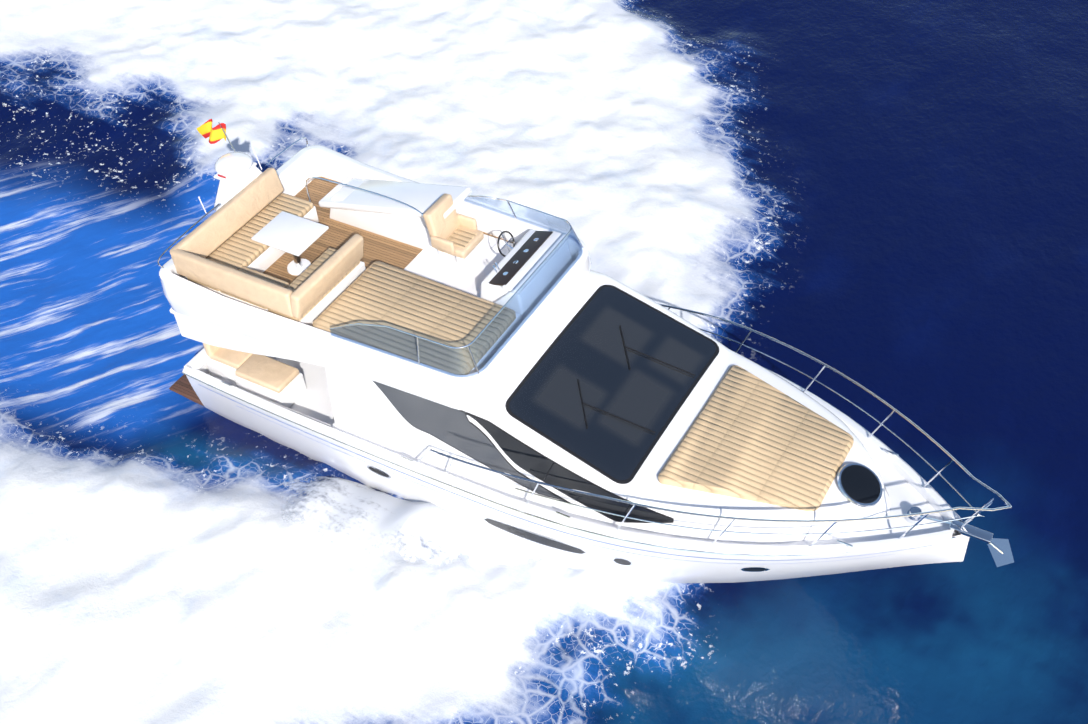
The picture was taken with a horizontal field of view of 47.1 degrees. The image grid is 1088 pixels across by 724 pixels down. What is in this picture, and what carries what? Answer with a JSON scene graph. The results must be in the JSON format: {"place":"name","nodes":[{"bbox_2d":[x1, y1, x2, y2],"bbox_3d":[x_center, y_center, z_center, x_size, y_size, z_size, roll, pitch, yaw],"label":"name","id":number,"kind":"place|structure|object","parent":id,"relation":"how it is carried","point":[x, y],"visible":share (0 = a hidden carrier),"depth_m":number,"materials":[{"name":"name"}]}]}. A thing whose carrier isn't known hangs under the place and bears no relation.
{"place":"outdoors","nodes":[
{"label":"outdoors","id":0,"kind":"place"},
{"bbox_2d":[199,364,330,426],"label":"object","id":1,"kind":"structure","parent":0,"point":[204,369],"depth_m":20.04,"materials":[{"name":"white plastic"}]},
{"bbox_2d":[209,357,334,425],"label":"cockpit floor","id":2,"kind":"structure","parent":1,"relation":"in","point":[313,400],"depth_m":20.72,"materials":[{"name":"white plastic"}]},
{"bbox_2d":[206,356,275,386],"bbox_3d":[-4.687,-0.623,21.728,0.750,0.400,2.700,20,49,24],"label":"bench base","id":3,"kind":"object","parent":2,"relation":"on","point":[222,372],"visible":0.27,"depth_m":20.91,"materials":[{"name":"white plastic"}]},
{"bbox_2d":[203,343,219,355],"bbox_3d":[-4.965,-1.014,21.555,0.140,0.360,2.600,20,49,24],"label":"cockpit bench","id":4,"kind":"object","parent":3,"relation":"on","point":[210,350],"visible":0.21,"depth_m":20.80,"materials":[{"name":"beige leather"}]},
{"bbox_2d":[209,347,252,368],"bbox_3d":[-4.679,-0.801,21.536,0.680,0.120,2.600,20,49,24],"label":"seat cushion","id":5,"kind":"object","parent":3,"relation":"on","point":[235,359],"visible":0.25,"depth_m":20.78,"materials":[{"name":"beige leather"}]},
{"bbox_2d":[234,372,306,407],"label":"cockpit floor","id":6,"kind":"structure","parent":2,"relation":"on","point":[292,392],"depth_m":20.46,"materials":[{"name":"white plastic"}]},
{"bbox_2d":[235,354,298,392],"bbox_3d":[-4.556,0.171,20.518,0.950,0.120,0.550,20,49,24],"label":"seat cushion","id":7,"kind":"object","parent":6,"relation":"on","point":[269,373],"visible":0.88,"depth_m":20.44,"materials":[{"name":"beige leather"}]},
{"bbox_2d":[0,0,1087,723],"bbox_3d":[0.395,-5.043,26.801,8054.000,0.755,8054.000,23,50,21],"label":"sea surface","id":8,"kind":"object","parent":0,"point":[884,200],"visible":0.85,"depth_m":23.03,"materials":[{"name":"liquid"}]},
{"bbox_2d":[278,476,540,566],"bbox_3d":[-2.166,2.730,19.147,7.922,0.918,2.871,15,48,15],"label":"foam","id":9,"kind":"object","parent":8,"relation":"on","point":[368,515],"visible":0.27,"depth_m":19.01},
{"bbox_2d":[186,375,969,583],"bbox_3d":[0.408,1.315,20.016,12.450,2.720,4.298,20,49,24],"label":"hull","id":10,"kind":"object","parent":8,"relation":"on","point":[679,569],"visible":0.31,"depth_m":18.12,"materials":[{"name":"white metal"}]},
{"bbox_2d":[169,374,203,405],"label":"swim platform","id":11,"kind":"structure","parent":10,"relation":"attached to","point":[182,386],"depth_m":21.84,"materials":[{"name":"brown wood"}]},
{"bbox_2d":[184,348,208,369],"bbox_3d":[-4.948,-1.090,22.050,0.220,0.120,3.970,20,49,24],"label":"bulwark","id":12,"kind":"object","parent":10,"relation":"attached to","point":[198,361],"visible":0.21,"depth_m":20.96,"materials":[{"name":"white plastic"}]},
{"bbox_2d":[368,467,388,476],"bbox_3d":[-2.583,1.720,19.473,0.420,0.134,0.018,20,49,24],"label":"porthole","id":13,"kind":"object","parent":10,"relation":"in","point":[378,472],"visible":1,"depth_m":19.47,"materials":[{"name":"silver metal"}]},
{"bbox_2d":[367,466,390,477],"bbox_3d":[-2.582,1.718,19.475,0.490,0.201,0.028,20,49,24],"label":"porthole frame","id":14,"kind":"object","parent":10,"relation":"attached to","point":[379,470],"visible":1,"depth_m":19.45,"materials":[{"name":"metal"}]},
{"bbox_2d":[484,519,584,553],"bbox_3d":[-0.161,2.577,18.359,1.691,0.348,0.053,20,50,19],"label":"hull window","id":15,"kind":"structure","parent":10,"relation":"in","point":[534,538],"depth_m":18.35,"materials":[{"name":"black glass"}]},
{"bbox_2d":[483,518,586,554],"bbox_3d":[-0.159,2.575,18.361,1.750,0.396,0.060,20,50,19],"label":"hull window frame","id":16,"kind":"object","parent":10,"relation":"attached to","point":[537,535],"visible":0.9,"depth_m":18.30,"materials":[{"name":"white metal"}]},
{"bbox_2d":[238,406,890,563],"bbox_3d":[-0.367,1.955,18.402,10.631,1.431,0.917,16,48,16],"label":"pinstripe","id":17,"kind":"object","parent":10,"relation":"attached to","point":[517,522],"visible":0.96,"depth_m":18.30,"materials":[{"name":"blue"}]},
{"bbox_2d":[200,385,930,560],"bbox_3d":[-0.514,1.782,18.413,11.850,1.535,1.105,16,48,15],"label":"pinstripe","id":18,"kind":"object","parent":10,"relation":"attached to","point":[526,520],"visible":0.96,"depth_m":18.06,"materials":[{"name":"blue"}]},
{"bbox_2d":[182,366,953,554],"bbox_3d":[-0.496,1.634,18.368,12.355,1.656,1.371,16,48,15],"label":"rub rail","id":19,"kind":"object","parent":10,"relation":"attached to","point":[517,504],"visible":0.73,"depth_m":17.64,"materials":[{"name":"white plastic"}]},
{"bbox_2d":[182,372,955,556],"bbox_3d":[-0.515,1.666,18.281,12.384,1.519,1.253,15,48,15],"label":"hull stripe","id":20,"kind":"object","parent":19,"relation":"attached to","point":[574,527],"visible":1,"depth_m":17.44,"materials":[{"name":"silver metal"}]},
{"bbox_2d":[837,540,852,546],"bbox_3d":[4.004,2.427,16.599,0.220,0.056,0.026,20,49,24],"label":"cleat","id":21,"kind":"object","parent":19,"relation":"on","point":[841,543],"visible":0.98,"depth_m":16.58,"materials":[{"name":"silver metal"}]},
{"bbox_2d":[325,270,889,542],"bbox_3d":[1.166,0.585,18.606,8.349,1.624,3.760,20,49,24],"label":"superstructure","id":22,"kind":"object","parent":10,"relation":"on","point":[364,407],"visible":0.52,"depth_m":17.73,"materials":[{"name":"white plastic"}]},
{"bbox_2d":[372,380,569,504],"bbox_3d":[-1.191,1.050,18.088,3.667,0.985,0.086,24,51,22],"label":"side window frame","id":23,"kind":"object","parent":22,"relation":"attached to","point":[486,465],"visible":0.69,"depth_m":17.88,"materials":[{"name":"white plastic"}]},
{"bbox_2d":[374,381,565,501],"bbox_3d":[-1.193,1.052,18.086,3.663,0.935,0.081,24,51,22],"label":"side window","id":24,"kind":"structure","parent":23,"relation":"attached to","point":[455,428],"depth_m":18.13,"materials":[{"name":"grey glass"}]},
{"bbox_2d":[465,412,673,522],"bbox_3d":[0.298,1.600,17.494,3.258,0.976,0.157,20,49,19],"label":"side window frame","id":25,"kind":"object","parent":22,"relation":"attached to","point":[466,413],"visible":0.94,"depth_m":17.43,"materials":[{"name":"white plastic"}]},
{"bbox_2d":[468,414,673,521],"bbox_3d":[0.296,1.603,17.492,3.255,0.926,0.152,20,49,19],"label":"side window","id":26,"kind":"structure","parent":25,"relation":"attached to","point":[536,464],"depth_m":17.49,"materials":[{"name":"black glass"}]},
{"bbox_2d":[505,285,718,483],"bbox_3d":[1.051,0.212,18.312,2.020,0.634,3.190,20,49,24],"label":"windscreen frame","id":27,"kind":"object","parent":22,"relation":"on","point":[665,426],"visible":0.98,"depth_m":18.07,"materials":[{"name":"black glass"}]},
{"bbox_2d":[509,287,715,479],"bbox_3d":[1.051,0.208,18.309,1.920,0.604,3.092,20,49,24],"label":"windscreen","id":28,"kind":"object","parent":27,"relation":"in","point":[587,350],"visible":1,"depth_m":18.21,"materials":[{"name":"black glass"}]},
{"bbox_2d":[577,379,655,432],"bbox_3d":[0.869,0.804,17.771,1.352,0.312,0.609,27,52,24],"label":"wiper","id":29,"kind":"object","parent":27,"relation":"on","point":[583,403],"visible":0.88,"depth_m":17.81,"materials":[{"name":"black plastic"}]},
{"bbox_2d":[620,325,694,375],"bbox_3d":[1.528,-0.003,18.549,1.351,0.308,0.609,27,52,24],"label":"wiper","id":30,"kind":"object","parent":27,"relation":"on","point":[625,347],"visible":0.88,"depth_m":18.59,"materials":[{"name":"black plastic"}]},
{"bbox_2d":[658,365,853,511],"bbox_3d":[3.111,1.181,17.576,2.140,0.181,2.545,20,49,24],"label":"sun pad","id":31,"kind":"object","parent":22,"relation":"on","point":[749,436],"visible":1,"depth_m":17.46,"materials":[{"name":"beige fabric"}]},
{"bbox_2d":[837,463,882,507],"bbox_3d":[4.325,1.680,17.067,0.638,0.250,0.676,18,49,17],"label":"deck hatch frame","id":32,"kind":"object","parent":22,"relation":"on","point":[850,499],"visible":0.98,"depth_m":16.97,"materials":[{"name":"silver metal"}]},
{"bbox_2d":[841,465,879,503],"bbox_3d":[4.324,1.672,17.060,0.572,0.227,0.607,18,49,17],"label":"deck hatch","id":33,"kind":"object","parent":32,"relation":"attached to","point":[860,484],"visible":0.83,"depth_m":17.04,"materials":[{"name":"black glass"}]},
{"bbox_2d":[612,557,632,565],"bbox_3d":[1.123,2.862,17.847,0.333,0.252,0.048,13,48,13],"label":"porthole frame","id":34,"kind":"object","parent":10,"relation":"attached to","point":[631,564],"visible":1,"depth_m":17.84,"materials":[{"name":"metal"}]},
{"bbox_2d":[614,559,630,564],"bbox_3d":[1.121,2.864,17.845,0.263,0.183,0.035,13,48,13],"label":"porthole","id":35,"kind":"object","parent":34,"relation":"in","point":[621,561],"visible":1,"depth_m":17.84,"materials":[{"name":"grey glass"}]},
{"bbox_2d":[331,422,958,545],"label":"deck","id":36,"kind":"structure","parent":10,"relation":"on","point":[905,496],"depth_m":17.15,"materials":[{"name":"white plastic"}]},
{"bbox_2d":[446,308,993,546],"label":"railing posts","id":37,"kind":"object","parent":36,"relation":"on","point":[976,513],"visible":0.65,"depth_m":16.78,"materials":[{"name":"silver metal"}]},
{"bbox_2d":[515,328,984,534],"bbox_3d":[3.185,1.268,17.605,5.983,0.503,4.134,20,49,24],"label":"bow rail","id":38,"kind":"object","parent":37,"relation":"attached to","point":[968,503],"visible":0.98,"depth_m":16.89,"materials":[{"name":"silver metal"}]},
{"bbox_2d":[906,510,922,524],"bbox_3d":[5.026,2.103,16.915,0.220,0.100,0.220,20,49,24],"label":"windlass base","id":39,"kind":"object","parent":36,"relation":"on","point":[909,519],"visible":0.4,"depth_m":16.85,"materials":[{"name":"silver metal"}]},
{"bbox_2d":[909,507,921,518],"bbox_3d":[5.020,2.039,16.853,0.160,0.080,0.160,20,49,24],"label":"windlass","id":40,"kind":"object","parent":39,"relation":"on","point":[915,510],"visible":0.79,"depth_m":16.82,"materials":[{"name":"silver metal"}]},
{"bbox_2d":[920,516,950,523],"bbox_3d":[5.255,2.123,16.739,0.456,0.124,0.027,20,49,24],"label":"anchor chain","id":41,"kind":"object","parent":36,"relation":"on","point":[928,518],"visible":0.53,"depth_m":16.73,"materials":[{"name":"silver metal"}]},
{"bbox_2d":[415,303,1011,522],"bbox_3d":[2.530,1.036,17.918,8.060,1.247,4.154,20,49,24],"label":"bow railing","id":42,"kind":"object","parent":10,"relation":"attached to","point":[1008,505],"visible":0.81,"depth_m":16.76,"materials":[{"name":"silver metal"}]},
{"bbox_2d":[741,567,769,571],"bbox_3d":[2.918,2.869,17.222,0.397,0.191,0.052,4,46,5],"label":"porthole frame","id":43,"kind":"object","parent":10,"relation":"attached to","point":[755,571],"visible":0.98,"depth_m":17.21,"materials":[{"name":"silver metal"}]},
{"bbox_2d":[744,568,766,570],"bbox_3d":[2.916,2.871,17.219,0.322,0.133,0.037,5,46,5],"label":"porthole","id":44,"kind":"object","parent":43,"relation":"in","point":[754,569],"visible":1,"depth_m":17.22,"materials":[{"name":"black glass"}]},
{"bbox_2d":[769,370,959,524],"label":"deck","id":45,"kind":"structure","parent":10,"relation":"attached to","point":[928,493],"depth_m":17.64,"materials":[{"name":"white plastic"}]},
{"bbox_2d":[764,367,963,521],"bbox_3d":[1.226,-0.479,20.328,12.384,1.519,1.253,30,53,26],"label":"rub rail","id":46,"kind":"object","parent":45,"relation":"attached to","point":[962,520],"visible":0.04,"depth_m":18.15,"materials":[{"name":"silver metal"}]},
{"bbox_2d":[883,449,898,455],"bbox_3d":[4.923,1.295,17.680,0.220,0.056,0.026,20,49,24],"label":"cleat","id":47,"kind":"object","parent":45,"relation":"on","point":[888,452],"visible":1,"depth_m":17.66,"materials":[{"name":"silver metal"}]},
{"bbox_2d":[949,520,993,543],"bbox_3d":[5.662,2.249,16.527,0.550,0.070,0.160,20,49,24],"label":"bow roller","id":48,"kind":"object","parent":10,"relation":"attached to","point":[976,533],"visible":0.9,"depth_m":16.48,"materials":[{"name":"silver metal"}]},
{"bbox_2d":[953,522,1003,553],"bbox_3d":[5.758,2.341,16.542,0.714,0.250,0.050,20,49,24],"label":"anchor shank","id":49,"kind":"object","parent":48,"relation":"on","point":[997,547],"visible":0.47,"depth_m":16.46,"materials":[{"name":"silver metal"}]},
{"bbox_2d":[987,538,1013,566],"bbox_3d":[6.058,2.493,16.464,0.383,0.241,0.382,67,75,42],"label":"anchor","id":50,"kind":"object","parent":10,"relation":"attached to","point":[1004,558],"visible":0.83,"depth_m":16.46,"materials":[{"name":"silver metal"}]},
{"label":"flybridge bottom","id":51,"kind":"object","parent":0,"visible":0},
{"bbox_2d":[159,145,590,409],"bbox_3d":[-2.556,-1.441,19.648,5.940,0.760,4.090,20,49,24],"label":"fly tub","id":52,"kind":"object","parent":51,"relation":"on","point":[295,172],"visible":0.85,"depth_m":18.69,"materials":[{"name":"white plastic"}]},
{"bbox_2d":[157,204,219,268],"bbox_3d":[-5.627,-1.991,19.811,0.069,0.274,1.528,20,50,19],"label":"handrail","id":53,"kind":"object","parent":52,"relation":"on","point":[175,241],"visible":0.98,"depth_m":19.67,"materials":[{"name":"silver metal"}]},
{"bbox_2d":[171,249,293,316],"bbox_3d":[-4.710,-1.215,18.894,2.350,0.460,0.160,20,49,24],"label":"backrest","id":54,"kind":"object","parent":52,"relation":"attached to","point":[256,290],"visible":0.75,"depth_m":18.77,"materials":[{"name":"beige leather"}]},
{"bbox_2d":[169,168,283,257],"bbox_3d":[-5.067,-2.294,20.048,0.241,0.464,2.450,20,49,24],"label":"backrest","id":55,"kind":"object","parent":54,"relation":"attached to","point":[207,237],"visible":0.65,"depth_m":20.01,"materials":[{"name":"beige leather"}]},
{"bbox_2d":[290,234,362,318],"bbox_3d":[-3.268,-1.309,18.846,0.218,0.465,1.650,23,50,21],"label":"backrest","id":56,"kind":"object","parent":54,"relation":"attached to","point":[324,278],"visible":0.96,"depth_m":18.70,"materials":[{"name":"beige leather"}]},
{"bbox_2d":[214,166,262,210],"bbox_3d":[-5.002,-2.924,20.593,0.527,0.520,1.018,20,49,24],"label":"radar mast","id":57,"kind":"object","parent":52,"relation":"on","point":[226,192],"visible":0.4,"depth_m":20.36,"materials":[{"name":"white plastic"}]},
{"bbox_2d":[218,122,234,151],"bbox_3d":[-5.142,-3.498,20.732,0.370,1.057,0.024,20,49,24],"label":"ensign staff","id":58,"kind":"object","parent":57,"relation":"attached to","point":[226,136],"visible":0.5,"depth_m":20.58,"materials":[{"name":"silver metal"}]},
{"bbox_2d":[196,119,225,143],"bbox_3d":[-5.487,-3.809,20.702,0.630,0.487,0.255,20,49,24],"label":"ensign flag","id":59,"kind":"object","parent":58,"relation":"attached to","point":[215,134],"visible":0.94,"depth_m":20.71,"materials":[{"name":"yellow fabric"}]},
{"bbox_2d":[198,146,261,212],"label":"antennas","id":60,"kind":"object","parent":57,"relation":"attached to","point":[259,165],"visible":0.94,"depth_m":20.98,"materials":[{"name":"white plastic"}]},
{"bbox_2d":[214,161,256,183],"bbox_3d":[-5.056,-3.137,20.415,0.420,0.050,0.620,20,49,24],"label":"radar mount","id":61,"kind":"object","parent":57,"relation":"on","point":[233,179],"depth_m":20.26,"materials":[{"name":"white plastic"}]},
{"bbox_2d":[215,152,251,175],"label":"radar dome","id":62,"kind":"structure","parent":61,"relation":"on","point":[232,163],"depth_m":20.19,"materials":[{"name":"white plastic"}]},
{"bbox_2d":[171,307,362,377],"bbox_3d":[-4.298,-0.146,19.461,3.748,0.900,0.101,21,50,20],"label":"flybridge side panel","id":63,"kind":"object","parent":52,"relation":"attached to","point":[200,331],"depth_m":19.70,"materials":[{"name":"white plastic"}]},
{"bbox_2d":[266,137,307,164],"bbox_3d":[-4.378,-3.530,21.279,0.069,0.272,1.007,26,52,24],"label":"handrail","id":64,"kind":"object","parent":52,"relation":"on","point":[287,148],"visible":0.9,"depth_m":21.22,"materials":[{"name":"silver metal"}]},
{"bbox_2d":[263,176,515,284],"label":"deck floor","id":65,"kind":"structure","parent":52,"relation":"on","point":[336,235],"depth_m":20.41,"materials":[{"name":"brown wood"}]},
{"bbox_2d":[184,206,318,292],"bbox_3d":[-4.723,-1.824,20.248,0.750,0.340,2.450,20,49,24],"label":"sofa base","id":66,"kind":"object","parent":65,"relation":"on","point":[265,260],"visible":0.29,"depth_m":20.06,"materials":[{"name":"white plastic"}]},
{"bbox_2d":[218,291,267,311],"bbox_3d":[-4.458,-0.987,19.355,1.000,0.340,0.620,20,49,24],"label":"trim strip","id":67,"kind":"object","parent":66,"relation":"on","point":[233,298],"visible":0.15,"depth_m":19.08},
{"bbox_2d":[220,266,288,308],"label":"trim","id":68,"kind":"structure","parent":67,"relation":"on","point":[266,277],"depth_m":19.23,"materials":[{"name":"beige leather"}]},
{"bbox_2d":[187,193,313,290],"bbox_3d":[-4.703,-1.963,20.086,0.680,0.120,2.400,20,49,24],"label":"seat cushion","id":69,"kind":"object","parent":66,"relation":"on","point":[238,249],"visible":0.62,"depth_m":20.05,"materials":[{"name":"beige leather"}]},
{"bbox_2d":[287,259,310,274],"bbox_3d":[-3.946,-1.534,20.093,0.400,0.030,0.400,20,49,24],"label":"table base","id":70,"kind":"object","parent":65,"relation":"on","point":[292,269],"visible":0.65,"depth_m":20.05,"materials":[{"name":"white metal"}]},
{"bbox_2d":[292,254,302,267],"bbox_3d":[-3.968,-1.760,19.875,0.117,0.640,0.120,20,49,24],"label":"table leg","id":71,"kind":"object","parent":70,"relation":"on","point":[297,261],"visible":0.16,"depth_m":19.96,"materials":[{"name":"silver metal"}]},
{"bbox_2d":[251,211,328,255],"bbox_3d":[-3.994,-2.026,19.619,0.950,0.050,0.780,20,49,24],"label":"table top","id":72,"kind":"object","parent":71,"relation":"on","point":[290,233],"visible":1,"depth_m":19.57,"materials":[{"name":"white plastic"}]},
{"bbox_2d":[268,261,365,326],"bbox_3d":[-3.491,-1.043,19.315,0.660,0.340,1.620,20,49,24],"label":"settee base","id":73,"kind":"object","parent":65,"relation":"on","point":[335,293],"visible":0.1,"depth_m":19.10,"materials":[{"name":"white plastic"}]},
{"bbox_2d":[267,248,359,321],"bbox_3d":[-3.532,-1.203,19.181,0.620,0.120,1.580,20,49,24],"label":"seat cushion","id":74,"kind":"object","parent":73,"relation":"on","point":[309,271],"visible":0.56,"depth_m":19.23,"materials":[{"name":"beige leather"}]},
{"bbox_2d":[305,177,438,257],"bbox_3d":[-2.808,-2.390,20.194,2.602,0.962,0.049,20,49,24],"label":"stair handrail","id":75,"kind":"object","parent":65,"relation":"on","point":[359,189],"visible":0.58,"depth_m":19.95,"materials":[{"name":"silver metal"}]},
{"bbox_2d":[329,178,459,255],"bbox_3d":[-2.437,-2.423,20.566,2.385,0.460,0.695,20,49,24],"label":"bar cabinet","id":76,"kind":"object","parent":65,"relation":"on","point":[411,230],"visible":0.48,"depth_m":20.34,"materials":[{"name":"white plastic"}]},
{"bbox_2d":[318,177,470,217],"bbox_3d":[-2.462,-2.682,20.317,2.640,0.706,0.800,20,49,24],"label":"wet bar","id":77,"kind":"object","parent":65,"relation":"on","point":[423,198],"visible":0.81,"depth_m":20.18,"materials":[{"name":"white plastic"}]},
{"bbox_2d":[403,234,515,297],"bbox_3d":[-0.926,-1.381,19.635,2.500,0.020,1.700,20,49,24],"label":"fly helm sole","id":78,"kind":"object","parent":65,"relation":"on","point":[484,255],"visible":0.15,"depth_m":19.82,"materials":[{"name":"white plastic"}]},
{"bbox_2d":[423,194,483,258],"bbox_3d":[-1.398,-2.116,19.384,0.682,0.692,0.720,20,49,24],"label":"helm seat","id":79,"kind":"object","parent":78,"relation":"on","point":[441,228],"visible":0.96,"depth_m":19.34,"materials":[{"name":"beige leather"}]},
{"bbox_2d":[447,228,476,247],"bbox_3d":[-1.298,-1.940,19.482,0.360,0.020,0.400,20,49,24],"label":"seat cushion","id":80,"kind":"object","parent":79,"relation":"on","point":[460,237],"visible":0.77,"depth_m":19.47,"materials":[{"name":"beige leather"}]},
{"bbox_2d":[450,256,471,269],"bbox_3d":[-1.321,-1.585,19.874,0.354,0.040,0.360,20,49,24],"label":"seat pedestal base","id":81,"kind":"object","parent":78,"relation":"on","point":[454,264],"visible":0.62,"depth_m":19.82,"materials":[{"name":"white plastic"}]},
{"bbox_2d":[456,257,464,263],"bbox_3d":[-1.334,-1.714,19.749,0.136,0.400,0.140,20,49,24],"label":"seat pedestal","id":82,"kind":"object","parent":81,"relation":"on","point":[460,260],"visible":0.16,"depth_m":19.78,"materials":[{"name":"white plastic"}]},
{"bbox_2d":[480,229,572,320],"bbox_3d":[-0.273,-1.348,19.148,0.835,0.560,1.543,20,49,24],"label":"helm console","id":83,"kind":"object","parent":78,"relation":"on","point":[497,294],"visible":0.29,"depth_m":18.78,"materials":[{"name":"white plastic"}]},
{"bbox_2d":[500,234,512,251],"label":"steering wheel spokes","id":84,"kind":"object","parent":83,"relation":"on","point":[506,244],"visible":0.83,"depth_m":19.16,"materials":[{"name":"silver metal"}]},
{"bbox_2d":[497,231,514,256],"bbox_3d":[-0.582,-1.815,19.172,0.161,0.381,0.408,20,49,24],"label":"steering wheel","id":85,"kind":"object","parent":84,"relation":"attached to","point":[503,255],"visible":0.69,"depth_m":19.11,"materials":[{"name":"black plastic"}]},
{"bbox_2d":[489,231,552,285],"bbox_3d":[-0.379,-1.590,18.984,0.408,0.144,1.400,20,49,24],"label":"instrument panel","id":86,"kind":"object","parent":83,"relation":"on","point":[510,267],"visible":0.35,"depth_m":18.92,"materials":[{"name":"grey plastic"}]},
{"bbox_2d":[502,231,567,293],"bbox_3d":[-0.123,-1.516,18.844,0.300,0.070,1.500,20,49,24],"label":"helm dash brow","id":87,"kind":"object","parent":83,"relation":"on","point":[533,263],"visible":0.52,"depth_m":18.77,"materials":[{"name":"white plastic"}]},
{"bbox_2d":[469,312,520,373],"bbox_3d":[-1.895,-0.503,18.624,2.660,0.300,1.660,20,49,24],"label":"windshield","id":88,"kind":"object","parent":65,"relation":"on","point":[480,364],"depth_m":18.13,"materials":[{"name":"clear glass"}]},
{"bbox_2d":[312,261,515,374],"bbox_3d":[-1.913,-0.652,18.484,2.650,0.130,1.675,20,49,24],"label":"sun pad","id":89,"kind":"object","parent":52,"relation":"on","point":[379,293],"visible":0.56,"depth_m":18.43,"materials":[{"name":"beige leather"}]},
{"bbox_2d":[330,195,571,348],"bbox_3d":[-1.257,-1.356,18.632,2.278,0.337,3.552,20,49,24],"label":"windshield rail","id":90,"kind":"object","parent":52,"relation":"on","point":[486,326],"visible":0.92,"depth_m":17.95,"materials":[{"name":"silver metal"}]},
{"bbox_2d":[331,197,582,376],"bbox_3d":[-1.182,-1.288,18.640,2.433,0.435,3.596,20,49,24],"label":"windshield","id":91,"kind":"object","parent":52,"relation":"attached to","point":[573,235],"visible":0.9,"depth_m":18.05,"materials":[{"name":"clear glass"}]},
{"bbox_2d":[417,202,582,373],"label":"fly screen posts","id":92,"kind":"object","parent":52,"relation":"on","point":[468,346],"visible":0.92,"depth_m":17.51,"materials":[{"name":"silver metal"}]}
]}

